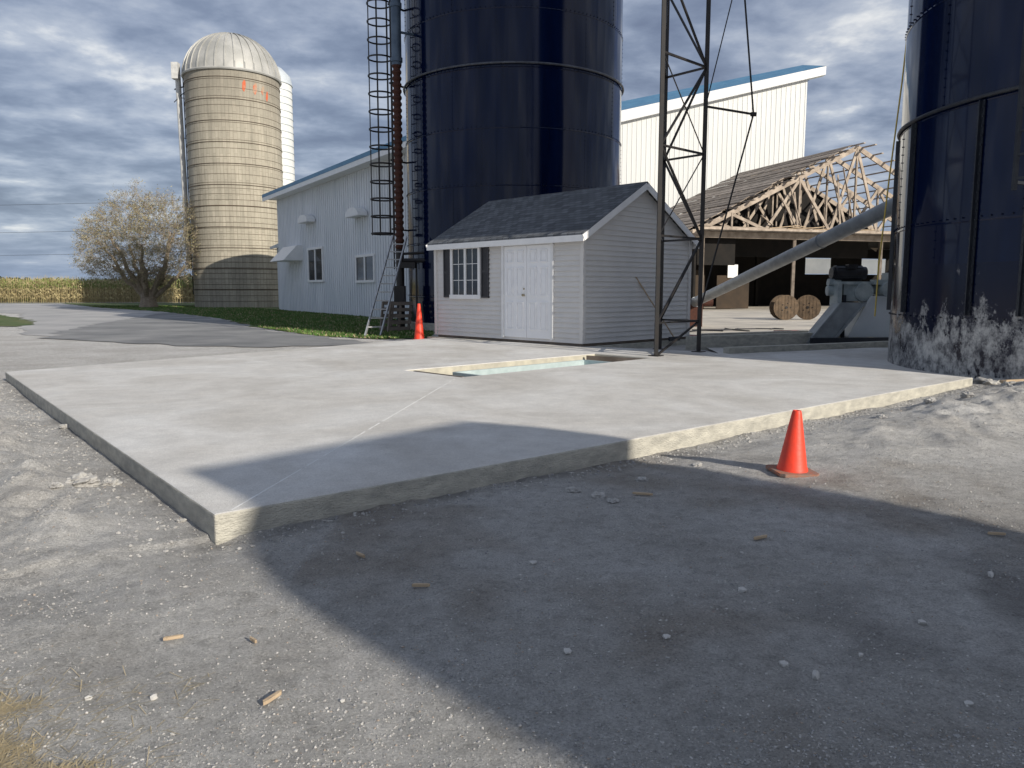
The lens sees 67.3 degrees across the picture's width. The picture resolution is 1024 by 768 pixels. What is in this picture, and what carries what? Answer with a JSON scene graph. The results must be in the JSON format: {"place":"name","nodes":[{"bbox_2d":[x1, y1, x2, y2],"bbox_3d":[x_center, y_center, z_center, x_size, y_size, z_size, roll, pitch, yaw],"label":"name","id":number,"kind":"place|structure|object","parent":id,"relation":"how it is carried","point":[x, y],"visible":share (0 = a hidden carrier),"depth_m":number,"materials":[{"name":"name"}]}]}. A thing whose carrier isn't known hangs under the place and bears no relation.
{"place":"outdoors","nodes":[
{"label":"outdoors","id":0,"kind":"place"},
{"bbox_2d":[0,228,174,232],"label":"power line","id":1,"kind":"object","parent":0,"point":[57,231],"visible":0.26,"depth_m":86.56,"materials":[{"name":"black metal"}]},
{"bbox_2d":[27,200,175,204],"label":"power line","id":2,"kind":"object","parent":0,"point":[75,203],"visible":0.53,"depth_m":86.19,"materials":[{"name":"black metal"}]},
{"bbox_2d":[0,303,252,335],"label":"road","id":3,"kind":"structure","parent":0,"point":[49,318],"depth_m":40.22,"materials":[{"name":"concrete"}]},
{"bbox_2d":[62,303,434,338],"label":"lawn","id":4,"kind":"structure","parent":0,"point":[83,304],"depth_m":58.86,"materials":[{"name":"plant"}]},
{"bbox_2d":[67,177,200,306],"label":"willow tree","id":5,"kind":"object","parent":4,"relation":"on","point":[148,296],"visible":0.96,"depth_m":57.95,"materials":[{"name":"beige plant"}]},
{"bbox_2d":[262,136,408,318],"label":"milk barn","id":6,"kind":"structure","parent":4,"relation":"on","point":[330,256],"depth_m":40.62,"materials":[{"name":"paint"}]},
{"bbox_2d":[307,246,324,281],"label":"window","id":7,"kind":"structure","parent":6,"relation":"in","point":[315,255],"depth_m":44.01,"materials":[{"name":"clear glass"}]},
{"bbox_2d":[354,253,375,282],"bbox_3d":[-7.198,-5.658,37.696,0.100,1.370,2.600,-4,8,-32],"label":"window","id":8,"kind":"structure","parent":6,"relation":"in","point":[365,263],"depth_m":37.62,"materials":[{"name":"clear glass"}]},
{"bbox_2d":[364,235,407,335],"bbox_3d":[-3.715,-2.981,22.857,0.418,3.005,3.050,1,7,9],"label":"extension ladder","id":9,"kind":"object","parent":4,"relation":"on","point":[378,291],"visible":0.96,"depth_m":22.71,"materials":[{"name":"metal"}]},
{"bbox_2d":[379,301,396,330],"bbox_3d":[-3.834,-2.174,24.617,0.932,0.944,0.155,-5,9,-37],"label":"wooden pallet","id":10,"kind":"object","parent":4,"relation":"on","point":[382,312],"visible":0.44,"depth_m":24.41,"materials":[{"name":"wood"}]},
{"bbox_2d":[387,302,412,331],"bbox_3d":[-3.534,-2.122,24.256,0.971,0.940,0.207,-5,9,-37],"label":"wooden pallet","id":11,"kind":"object","parent":4,"relation":"on","point":[400,309],"visible":0.86,"depth_m":24.20,"materials":[{"name":"wood"}]},
{"bbox_2d":[0,0,908,280],"label":"sky","id":12,"kind":"structure","parent":0,"point":[88,109],"materials":[{"name":"grey"}]},
{"bbox_2d":[0,302,1023,767],"bbox_3d":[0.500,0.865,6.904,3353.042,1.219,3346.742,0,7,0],"label":"ground","id":13,"kind":"structure","parent":0,"point":[996,626],"depth_m":3.17,"materials":[{"name":"grey gravel"}]},
{"bbox_2d":[0,315,35,326],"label":"verge","id":14,"kind":"structure","parent":13,"relation":"on","point":[5,320],"depth_m":32.15,"materials":[{"name":"plant"}]},
{"bbox_2d":[47,482,63,488],"bbox_3d":[-2.947,0.658,4.966,0.096,0.052,0.104,0,7,0],"label":"soil clod","id":15,"kind":"object","parent":13,"relation":"on","point":[55,485],"visible":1,"depth_m":4.94,"materials":[{"name":"soil"}]},
{"bbox_2d":[57,424,68,428],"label":"soil clod","id":16,"kind":"object","parent":13,"relation":"on","point":[63,426],"visible":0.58,"depth_m":7.36,"materials":[{"name":"soil"}]},
{"bbox_2d":[64,472,101,486],"bbox_3d":[-2.858,0.648,5.116,0.232,0.139,0.229,0,7,0],"label":"soil clod","id":17,"kind":"object","parent":13,"relation":"on","point":[81,479],"visible":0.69,"depth_m":5.07,"materials":[{"name":"soil"}]},
{"bbox_2d":[84,695,92,700],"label":"rock","id":18,"kind":"object","parent":13,"relation":"on","point":[87,696],"visible":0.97,"depth_m":2.48,"materials":[{"name":"white stone"}]},
{"bbox_2d":[0,274,194,302],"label":"cornfield","id":19,"kind":"structure","parent":13,"relation":"on","point":[57,290],"depth_m":83.26,"materials":[{"name":"yellow plant"}]},
{"bbox_2d":[0,665,219,767],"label":"straw litter","id":20,"kind":"object","parent":13,"relation":"on","point":[12,746],"visible":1,"depth_m":2.26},
{"bbox_2d":[101,478,121,485],"bbox_3d":[-2.733,0.679,5.242,0.139,0.078,0.133,-4,8,-30],"label":"soil clod","id":21,"kind":"object","parent":13,"relation":"on","point":[109,482],"visible":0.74,"depth_m":5.22,"materials":[{"name":"soil"}]},
{"bbox_2d":[150,693,157,700],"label":"rock","id":22,"kind":"object","parent":13,"relation":"on","point":[153,697],"visible":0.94,"depth_m":2.48,"materials":[{"name":"white stone"}]},
{"bbox_2d":[163,634,183,640],"bbox_3d":[-1.275,0.954,2.895,0.070,0.012,0.012,-3,7,-22],"label":"wood chip","id":23,"kind":"object","parent":13,"relation":"on","point":[171,637],"visible":1,"depth_m":2.89,"materials":[{"name":"beige wood"}]},
{"bbox_2d":[176,518,186,522],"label":"soil clod","id":24,"kind":"object","parent":13,"relation":"on","point":[181,520],"visible":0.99,"depth_m":4.41,"materials":[{"name":"soil"}]},
{"bbox_2d":[42,312,369,346],"bbox_3d":[-14.564,-2.430,30.680,7.242,0.001,32.294,-4,8,-30],"label":"driveway patch","id":25,"kind":"object","parent":13,"relation":"on","point":[168,328],"visible":0.94,"depth_m":22.69,"materials":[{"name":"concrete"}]},
{"bbox_2d":[171,32,282,307],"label":"concrete silo","id":26,"kind":"object","parent":13,"relation":"on","point":[232,84],"visible":0.92,"depth_m":57.83,"materials":[{"name":"concrete"},{"name":"metal"},{"name":"dark steel"}]},
{"bbox_2d":[250,636,256,642],"bbox_3d":[-0.972,0.960,2.887,0.050,0.012,0.009,6,9,43],"label":"wood chip","id":27,"kind":"object","parent":13,"relation":"on","point":[253,640],"visible":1,"depth_m":2.88,"materials":[{"name":"beige wood"}]},
{"bbox_2d":[263,690,281,705],"bbox_3d":[-0.769,1.006,2.469,0.015,0.012,0.085,4,8,27],"label":"wood chip","id":28,"kind":"object","parent":13,"relation":"on","point":[272,697],"visible":1,"depth_m":2.46,"materials":[{"name":"beige wood"}]},
{"bbox_2d":[277,66,294,185],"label":"storage silo","id":29,"kind":"object","parent":13,"relation":"on","point":[287,134],"visible":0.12,"depth_m":69.15,"materials":[{"name":"white metal"}]},
{"bbox_2d":[356,551,364,557],"bbox_3d":[-0.745,0.838,3.779,0.014,0.012,0.080,-6,9,-41],"label":"wood chip","id":30,"kind":"object","parent":13,"relation":"on","point":[360,554],"visible":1,"depth_m":3.77,"materials":[{"name":"beige wood"}]},
{"bbox_2d":[411,304,424,339],"bbox_3d":[-2.380,-1.580,19.703,0.367,0.950,0.367,0,7,0],"label":"traffic cone","id":31,"kind":"object","parent":13,"relation":"on","point":[419,332],"visible":0.91,"depth_m":19.63,"materials":[{"name":"orange plastic"}]},
{"bbox_2d":[412,583,429,586],"bbox_3d":[-0.400,0.884,3.380,0.080,0.012,0.014,0,7,0],"label":"wood chip","id":32,"kind":"object","parent":13,"relation":"on","point":[420,584],"visible":1,"depth_m":3.38,"materials":[{"name":"beige wood"}]},
{"bbox_2d":[5,338,972,544],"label":"concrete slab","id":33,"kind":"structure","parent":13,"relation":"on","point":[219,449],"depth_m":7.63,"materials":[{"name":"concrete"}]},
{"bbox_2d":[366,0,623,332],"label":"feed silo","id":34,"kind":"object","parent":13,"relation":"on","point":[507,99],"visible":0.81,"depth_m":22.99,"materials":[{"name":"blue metal"}]},
{"bbox_2d":[563,648,571,653],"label":"rock","id":35,"kind":"object","parent":13,"relation":"on","point":[567,650],"visible":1,"depth_m":2.77,"materials":[{"name":"grey stone"}]},
{"bbox_2d":[565,486,581,492],"bbox_3d":[0.401,0.700,5.014,0.103,0.066,0.101,-5,9,-36],"label":"soil clod","id":36,"kind":"object","parent":13,"relation":"on","point":[573,489],"visible":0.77,"depth_m":4.99,"materials":[{"name":"soil"}]},
{"bbox_2d":[591,491,606,498],"bbox_3d":[0.550,0.712,4.869,0.105,0.062,0.107,0,7,0],"label":"soil clod","id":37,"kind":"object","parent":13,"relation":"on","point":[598,495],"visible":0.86,"depth_m":4.85,"materials":[{"name":"soil"}]},
{"bbox_2d":[607,498,618,503],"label":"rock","id":38,"kind":"object","parent":13,"relation":"on","point":[613,500],"visible":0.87,"depth_m":4.72,"materials":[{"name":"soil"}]},
{"bbox_2d":[635,477,647,481],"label":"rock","id":39,"kind":"object","parent":13,"relation":"on","point":[641,479],"visible":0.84,"depth_m":5.30,"materials":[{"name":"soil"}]},
{"bbox_2d":[632,492,652,495],"bbox_3d":[0.833,0.698,4.898,0.130,0.012,0.023,2,7,18],"label":"wood chip","id":40,"kind":"object","parent":13,"relation":"on","point":[641,493],"visible":1,"depth_m":4.89,"materials":[{"name":"wood"}]},
{"bbox_2d":[636,277,679,340],"bbox_3d":[3.359,-1.790,17.756,1.526,1.625,0.125,-4,8,-32],"label":"push broom","id":41,"kind":"object","parent":13,"relation":"on","point":[672,338],"visible":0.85,"depth_m":17.95,"materials":[{"name":"wood"}]},
{"bbox_2d":[663,634,670,638],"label":"rock","id":42,"kind":"object","parent":13,"relation":"on","point":[666,636],"visible":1,"depth_m":2.88,"materials":[{"name":"grey stone"}]},
{"bbox_2d":[692,462,701,466],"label":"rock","id":43,"kind":"object","parent":13,"relation":"on","point":[697,464],"visible":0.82,"depth_m":5.80,"materials":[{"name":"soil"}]},
{"bbox_2d":[738,587,746,592],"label":"rock","id":44,"kind":"object","parent":13,"relation":"on","point":[742,589],"visible":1,"depth_m":3.32,"materials":[{"name":"grey stone"}]},
{"bbox_2d":[701,330,808,335],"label":"concrete curb","id":45,"kind":"structure","parent":13,"relation":"on","point":[764,332],"depth_m":19.53,"materials":[{"name":"grey concrete"}]},
{"bbox_2d":[690,306,828,334],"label":"farmyard","id":46,"kind":"structure","parent":13,"relation":"on","point":[713,317],"depth_m":33.43,"materials":[{"name":"beige concrete"}]},
{"bbox_2d":[671,142,895,308],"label":"dismantled barn","id":47,"kind":"structure","parent":46,"relation":"on","point":[774,210],"depth_m":56.28,"materials":[{"name":"brown wood"}]},
{"bbox_2d":[728,265,737,277],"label":"window","id":48,"kind":"structure","parent":47,"relation":"in","point":[732,269],"depth_m":53.59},
{"bbox_2d":[805,258,830,273],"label":"window","id":49,"kind":"structure","parent":47,"relation":"in","point":[812,265],"depth_m":68.81,"materials":[{"name":"white glass"}]},
{"bbox_2d":[862,259,885,273],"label":"window","id":50,"kind":"structure","parent":47,"relation":"in","point":[871,264],"depth_m":70.64,"materials":[{"name":"white glass"}]},
{"bbox_2d":[769,295,798,319],"bbox_3d":[12.100,-3.411,34.228,1.100,1.100,0.649,0,7,0],"label":"cable reel","id":51,"kind":"object","parent":46,"relation":"on","point":[783,307],"visible":1,"depth_m":33.94,"materials":[{"name":"brown wood"}]},
{"bbox_2d":[690,198,896,326],"bbox_3d":[7.247,-3.092,21.799,1.200,3.487,13.415,-1,7,-5],"label":"auger conveyor","id":52,"kind":"object","parent":46,"relation":"on","point":[865,219],"visible":0.69,"depth_m":19.99,"materials":[{"name":"grey metal"}]},
{"bbox_2d":[797,295,820,319],"bbox_3d":[13.196,-3.423,34.328,1.100,1.100,0.649,3,7,20],"label":"cable reel","id":53,"kind":"object","parent":46,"relation":"on","point":[809,307],"visible":0.94,"depth_m":34.03,"materials":[{"name":"brown wood"}]},
{"bbox_2d":[754,535,766,539],"bbox_3d":[1.301,0.801,4.025,0.100,0.012,0.018,-4,8,-28],"label":"wood chip","id":54,"kind":"object","parent":13,"relation":"on","point":[759,537],"visible":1,"depth_m":4.02,"materials":[{"name":"beige wood"}]},
{"bbox_2d":[686,332,847,349],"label":"concrete curb","id":55,"kind":"structure","parent":13,"relation":"on","point":[715,341],"depth_m":17.53,"materials":[{"name":"grey concrete"}]},
{"bbox_2d":[779,660,788,666],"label":"rock","id":56,"kind":"object","parent":13,"relation":"on","point":[783,663],"visible":1,"depth_m":2.68,"materials":[{"name":"grey stone"}]},
{"bbox_2d":[766,410,818,477],"bbox_3d":[2.007,0.409,5.465,0.290,0.450,0.290,1,8,-6],"label":"traffic cone","id":57,"kind":"object","parent":13,"relation":"on","point":[792,462],"visible":1,"depth_m":5.41,"materials":[{"name":"orange plastic"}]},
{"bbox_2d":[723,341,888,353],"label":"concrete curb","id":58,"kind":"structure","parent":13,"relation":"on","point":[799,347],"depth_m":16.22,"materials":[{"name":"grey concrete"}]},
{"bbox_2d":[812,670,819,679],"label":"rock","id":59,"kind":"object","parent":13,"relation":"on","point":[815,675],"visible":1,"depth_m":2.60,"materials":[{"name":"grey stone"}]},
{"bbox_2d":[807,264,892,343],"bbox_3d":[8.440,-2.033,18.407,2.920,2.200,1.235,0,7,0],"label":"feed blower","id":60,"kind":"object","parent":13,"relation":"on","point":[858,321],"visible":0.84,"depth_m":18.26,"materials":[{"name":"metal"}]},
{"bbox_2d":[876,414,887,418],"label":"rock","id":61,"kind":"object","parent":13,"relation":"on","point":[880,416],"visible":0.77,"depth_m":7.46,"materials":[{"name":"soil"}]},
{"bbox_2d":[918,619,926,624],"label":"rock","id":62,"kind":"object","parent":13,"relation":"on","point":[921,622],"visible":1,"depth_m":3.03,"materials":[{"name":"grey stone"}]},
{"bbox_2d":[923,397,935,403],"bbox_3d":[4.403,0.181,8.087,0.141,0.088,0.142,1,7,10],"label":"soil clod","id":63,"kind":"object","parent":13,"relation":"on","point":[929,400],"visible":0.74,"depth_m":8.05,"materials":[{"name":"soil"}]},
{"bbox_2d":[886,0,1023,379],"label":"feed silo","id":64,"kind":"object","parent":13,"relation":"on","point":[955,299],"visible":1,"depth_m":11.21,"materials":[{"name":"blue metal"}]},
{"bbox_2d":[874,35,906,315],"bbox_3d":[7.257,-4.345,14.632,0.357,6.101,0.055,2,7,15],"label":"rope","id":65,"kind":"object","parent":64,"relation":"hanging from","point":[889,181],"visible":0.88,"depth_m":14.68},
{"bbox_2d":[960,392,974,397],"bbox_3d":[5.210,0.129,8.776,0.135,0.085,0.151,-5,9,-36],"label":"soil clod","id":66,"kind":"object","parent":13,"relation":"on","point":[966,394],"visible":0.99,"depth_m":8.75,"materials":[{"name":"soil"}]},
{"bbox_2d":[964,700,973,705],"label":"rock","id":67,"kind":"object","parent":13,"relation":"on","point":[968,702],"visible":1,"depth_m":2.44,"materials":[{"name":"grey stone"}]},
{"bbox_2d":[973,374,1005,384],"bbox_3d":[6.733,-0.015,10.828,0.462,0.233,0.508,0,7,0],"label":"soil clod","id":68,"kind":"object","parent":13,"relation":"on","point":[984,379],"visible":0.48,"depth_m":10.69,"materials":[{"name":"soil"}]},
{"bbox_2d":[988,571,993,577],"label":"rock","id":69,"kind":"object","parent":13,"relation":"on","point":[991,574],"visible":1,"depth_m":3.52,"materials":[{"name":"grey stone"}]},
{"bbox_2d":[988,532,1005,534],"bbox_3d":[2.600,0.802,4.126,0.090,0.012,0.016,1,7,12],"label":"wood chip","id":70,"kind":"object","parent":13,"relation":"on","point":[996,533],"visible":1,"depth_m":4.12,"materials":[{"name":"wood"}]},
{"bbox_2d":[1001,381,1015,385],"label":"soil clod","id":71,"kind":"object","parent":13,"relation":"on","point":[1009,383],"visible":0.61,"depth_m":9.93,"materials":[{"name":"soil"}]},
{"bbox_2d":[1000,379,1023,382],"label":"lumber offcut","id":72,"kind":"object","parent":13,"relation":"on","point":[1015,380],"visible":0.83,"depth_m":10.21,"materials":[{"name":"beige wood"}]},
{"bbox_2d":[427,336,685,348],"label":"pavement","id":73,"kind":"structure","parent":0,"point":[638,345],"depth_m":17.69,"materials":[{"name":"concrete"}]},
{"bbox_2d":[425,181,698,346],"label":"garden shed","id":74,"kind":"structure","parent":73,"relation":"on","point":[567,268],"depth_m":17.50,"materials":[{"name":"plastic"}]},
{"bbox_2d":[449,247,481,298],"bbox_3d":[-1.143,-2.732,18.821,0.080,1.290,1.160,-7,10,-43],"label":"window","id":75,"kind":"structure","parent":74,"relation":"in","point":[465,263],"depth_m":18.81,"materials":[{"name":"white glass"}]},
{"bbox_2d":[501,243,554,339],"bbox_3d":[0.324,-2.108,17.327,0.100,2.170,1.640,-7,10,-43],"label":"door","id":76,"kind":"structure","parent":74,"relation":"in","point":[527,272],"depth_m":17.30,"materials":[{"name":"white metal"}]},
{"bbox_2d":[648,0,756,356],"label":"lattice tower","id":77,"kind":"structure","parent":0,"point":[660,310],"depth_m":14.36,"materials":[{"name":"black metal"}]},
{"bbox_2d":[620,65,825,213],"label":"feed barn","id":78,"kind":"structure","parent":0,"point":[777,132],"depth_m":72.70,"materials":[{"name":"white metal"}]},
{"bbox_2d":[690,328,783,331],"bbox_3d":[6.444,-1.721,24.681,5.608,0.035,1.703,-4,8,-31],"label":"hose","id":79,"kind":"object","parent":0,"point":[737,329],"visible":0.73,"depth_m":25.09,"materials":[{"name":"rubber"}]},
{"bbox_2d":[708,348,973,378],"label":"path","id":80,"kind":"structure","parent":0,"point":[869,357],"depth_m":14.71,"materials":[{"name":"concrete"}]},
{"label":"far field ground","id":81,"kind":"structure","parent":0,"visible":0},
{"bbox_2d":[0,274,191,281],"bbox_3d":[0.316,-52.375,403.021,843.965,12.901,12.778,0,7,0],"label":"distant trees","id":82,"kind":"object","parent":81,"relation":"on","point":[95,278],"depth_m":402.10,"materials":[{"name":"green plant"}]}
]}

